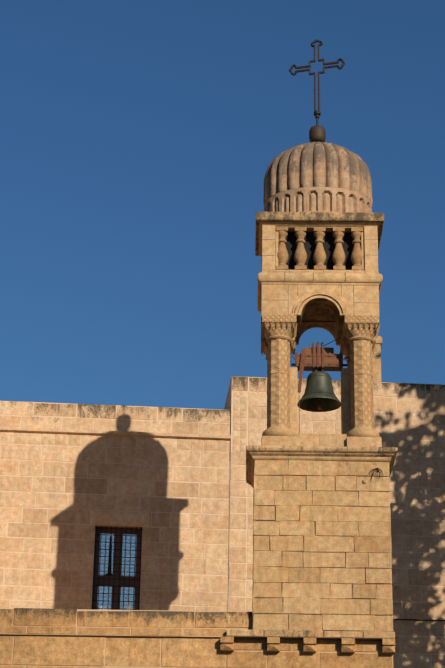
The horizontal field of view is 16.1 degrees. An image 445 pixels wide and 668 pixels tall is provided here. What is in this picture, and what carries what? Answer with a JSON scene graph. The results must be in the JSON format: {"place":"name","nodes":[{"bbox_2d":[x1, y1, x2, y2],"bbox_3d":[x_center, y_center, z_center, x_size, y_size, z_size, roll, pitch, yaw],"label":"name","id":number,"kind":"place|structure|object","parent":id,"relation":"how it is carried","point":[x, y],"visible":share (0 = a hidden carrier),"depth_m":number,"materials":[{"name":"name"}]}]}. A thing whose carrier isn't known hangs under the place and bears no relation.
{"place":"outdoors","nodes":[
{"label":"outdoors","id":0,"kind":"place"},
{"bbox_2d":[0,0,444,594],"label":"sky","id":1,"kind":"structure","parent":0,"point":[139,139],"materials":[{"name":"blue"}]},
{"bbox_2d":[226,461,391,640],"bbox_3d":[1.218,3.193,22.363,2.270,2.503,1.420,1,-22,1],"label":"joint","id":2,"kind":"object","parent":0,"point":[301,638],"visible":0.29,"depth_m":21.61,"materials":[{"name":"brown concrete"}]},
{"label":"ground","id":3,"kind":"structure","parent":0,"visible":0},
{"bbox_2d":[0,608,392,667],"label":"stone wall","id":4,"kind":"structure","parent":3,"relation":"on","point":[105,636],"depth_m":21.40,"materials":[{"name":"beige stone"}]},
{"bbox_2d":[36,602,210,610],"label":"dry grass","id":5,"kind":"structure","parent":4,"relation":"on","point":[130,607],"depth_m":21.59,"materials":[{"name":"brown plant"}]},
{"bbox_2d":[0,608,392,667],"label":"front wall blocks","id":6,"kind":"structure","parent":4,"relation":"attached to","point":[141,648],"depth_m":21.36,"materials":[{"name":"stone"}]},
{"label":"terrace","id":7,"kind":"structure","parent":4,"relation":"on","visible":0},
{"bbox_2d":[0,376,444,667],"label":"wall mortar","id":8,"kind":"object","parent":7,"relation":"on","point":[229,402],"visible":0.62,"depth_m":29.05,"materials":[{"name":"beige concrete"}]},
{"bbox_2d":[0,427,230,608],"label":"wall trim","id":9,"kind":"structure","parent":8,"relation":"attached to","point":[113,433],"depth_m":29.35,"materials":[{"name":"stone"}]},
{"bbox_2d":[92,526,141,609],"bbox_3d":[-1.915,4.526,28.510,0.860,2.100,0.176,2,-22,-4],"label":"window","id":10,"kind":"structure","parent":9,"relation":"attached to","point":[117,569],"depth_m":28.63,"materials":[{"name":"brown wood"}]},
{"bbox_2d":[0,376,444,667],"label":"wall blocks","id":11,"kind":"structure","parent":8,"relation":"attached to","point":[431,606],"depth_m":29.03,"materials":[{"name":"stone"}]},
{"bbox_2d":[373,336,381,381],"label":"column","id":12,"kind":"structure","parent":8,"relation":"on","point":[377,366],"depth_m":30.37,"materials":[{"name":"stone"}]},
{"bbox_2d":[393,619,444,620],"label":"cable","id":13,"kind":"object","parent":8,"relation":"attached to","point":[419,619],"depth_m":28.48,"materials":[{"name":"black plastic"}]},
{"bbox_2d":[226,460,394,638],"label":"pier blocks","id":14,"kind":"structure","parent":7,"relation":"on","point":[361,603],"depth_m":21.70,"materials":[{"name":"beige stone"}]},
{"bbox_2d":[220,636,394,653],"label":"corbels","id":15,"kind":"object","parent":14,"relation":"attached to","point":[309,645],"visible":0.9,"depth_m":21.21,"materials":[{"name":"stone"}]},
{"bbox_2d":[246,212,397,486],"bbox_3d":[1.434,0.259,23.558,2.132,3.854,1.631,1,-22,1],"label":"stonework","id":16,"kind":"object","parent":14,"relation":"on","point":[321,447],"visible":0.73,"depth_m":23.18,"materials":[{"name":"stone"}]},
{"bbox_2d":[262,212,354,450],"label":"mortar joints","id":17,"kind":"object","parent":16,"relation":"attached to","point":[313,275],"visible":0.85,"depth_m":23.20,"materials":[{"name":"brown"}]},
{"bbox_2d":[278,232,353,269],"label":"openings","id":18,"kind":"object","parent":16,"relation":"on","point":[328,244],"depth_m":23.65,"materials":[{"name":"black"}]},
{"bbox_2d":[263,142,372,212],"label":"dome","id":19,"kind":"structure","parent":16,"relation":"on","point":[318,177],"depth_m":23.88,"materials":[{"name":"stone"}]},
{"bbox_2d":[309,125,325,141],"bbox_3d":[1.490,-3.119,24.761,0.264,0.285,0.264,1,-22,1],"label":"ball","id":20,"kind":"object","parent":19,"relation":"on","point":[317,133],"visible":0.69,"depth_m":24.66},
{"bbox_2d":[289,39,344,124],"bbox_3d":[1.505,-3.995,25.115,0.928,1.625,0.110,-6,-23,18],"label":"cross","id":21,"kind":"object","parent":20,"relation":"on","point":[317,113],"visible":1,"depth_m":25.16,"materials":[{"name":"metal"}]},
{"bbox_2d":[297,368,340,411],"bbox_3d":[1.422,0.758,23.194,0.644,0.600,0.644,1,-22,1],"label":"bell","id":22,"kind":"object","parent":16,"relation":"attached to","point":[319,383],"visible":1,"depth_m":23.09,"materials":[{"name":"green metal"}]},
{"bbox_2d":[276,227,363,269],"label":"balusters","id":23,"kind":"object","parent":16,"relation":"on","point":[319,257],"visible":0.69,"depth_m":23.45,"materials":[{"name":"stone"}]},
{"bbox_2d":[290,321,349,433],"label":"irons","id":24,"kind":"object","parent":16,"relation":"attached to","point":[303,355],"visible":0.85,"depth_m":23.23,"materials":[{"name":"brown metal"}]},
{"bbox_2d":[297,347,340,370],"bbox_3d":[1.429,0.371,23.350,0.690,0.305,0.200,1,-22,1],"label":"yoke","id":25,"kind":"object","parent":24,"relation":"attached to","point":[327,351],"visible":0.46,"depth_m":23.25,"materials":[{"name":"brown wood"}]},
{"bbox_2d":[262,426,378,436],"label":"column bases","id":26,"kind":"object","parent":16,"relation":"on","point":[353,432],"visible":0.19,"depth_m":22.34,"materials":[{"name":"beige stone"}]},
{"bbox_2d":[267,338,373,429],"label":"column shafts","id":27,"kind":"object","parent":16,"relation":"on","point":[360,364],"visible":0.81,"depth_m":22.71,"materials":[{"name":"beige stone"}]},
{"bbox_2d":[261,314,379,360],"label":"capitals","id":28,"kind":"object","parent":27,"relation":"on","point":[355,327],"visible":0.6,"depth_m":22.95,"materials":[{"name":"stone"}]},
{"bbox_2d":[261,285,378,345],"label":"arch","id":29,"kind":"structure","parent":28,"relation":"on","point":[316,302],"depth_m":23.15,"materials":[{"name":"stone"}]},
{"bbox_2d":[368,468,382,479],"bbox_3d":[2.144,1.967,22.074,0.222,0.211,0.033,1,-22,1],"label":"dry plant","id":30,"kind":"object","parent":14,"relation":"attached to","point":[378,469],"visible":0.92,"depth_m":22.09,"materials":[{"name":"black plant"}]}
]}

